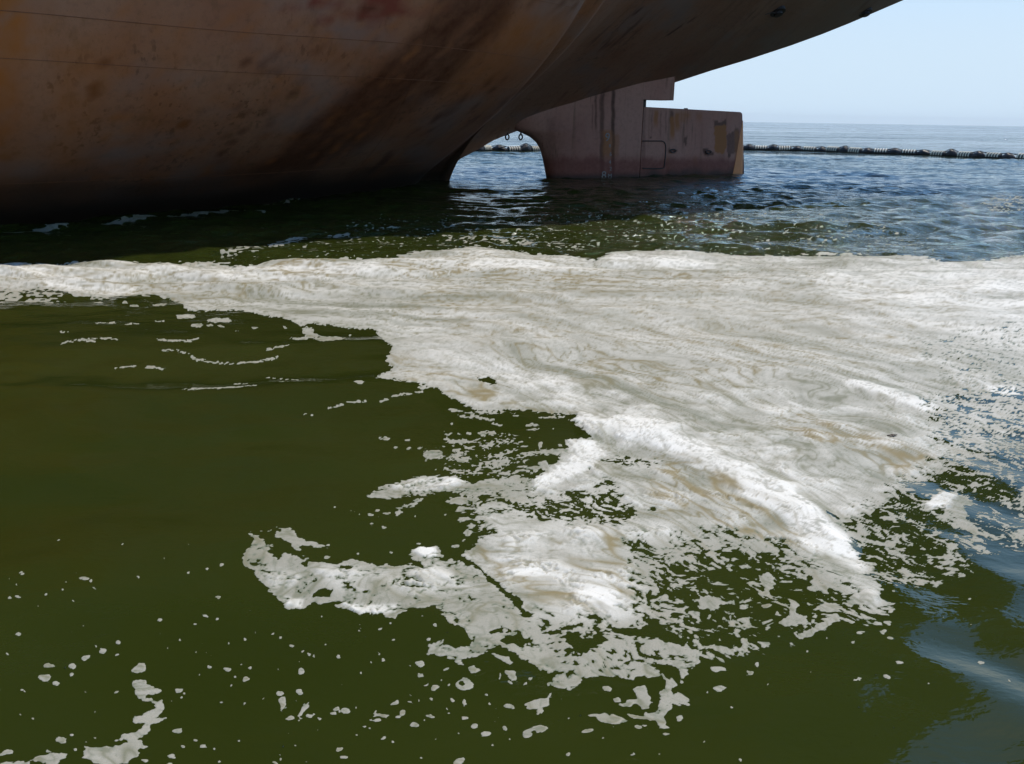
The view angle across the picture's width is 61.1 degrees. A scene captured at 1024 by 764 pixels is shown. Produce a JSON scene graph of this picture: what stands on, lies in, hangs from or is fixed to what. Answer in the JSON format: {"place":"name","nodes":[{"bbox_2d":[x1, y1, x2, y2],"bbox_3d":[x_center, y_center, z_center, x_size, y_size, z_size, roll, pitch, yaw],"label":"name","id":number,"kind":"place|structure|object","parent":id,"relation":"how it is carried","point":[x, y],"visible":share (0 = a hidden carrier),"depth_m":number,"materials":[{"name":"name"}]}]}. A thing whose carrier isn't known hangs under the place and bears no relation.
{"place":"outdoors","nodes":[
{"label":"outdoors","id":0,"kind":"place"},
{"bbox_2d":[0,122,1023,763],"bbox_3d":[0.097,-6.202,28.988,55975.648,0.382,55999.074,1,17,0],"label":"sea water","id":1,"kind":"structure","parent":0,"point":[166,478],"depth_m":5.60,"materials":[{"name":"green liquid"}]},
{"bbox_2d":[0,0,902,224],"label":"ship","id":2,"kind":"object","parent":1,"relation":"on","point":[122,107],"visible":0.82,"depth_m":20.99,"materials":[{"name":"paint"}]},
{"bbox_2d":[0,192,1023,763],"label":"sea foam","id":3,"kind":"object","parent":1,"relation":"on","point":[762,398],"visible":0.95,"depth_m":8.00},
{"bbox_2d":[476,143,1023,158],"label":"floating boom","id":4,"kind":"object","parent":1,"relation":"on","point":[841,149],"visible":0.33,"depth_m":74.05,"materials":[{"name":"black plastic"}]},
{"bbox_2d":[646,0,1023,125],"label":"sky","id":5,"kind":"structure","parent":0,"point":[913,62],"materials":[{"name":"blue"}]}
]}

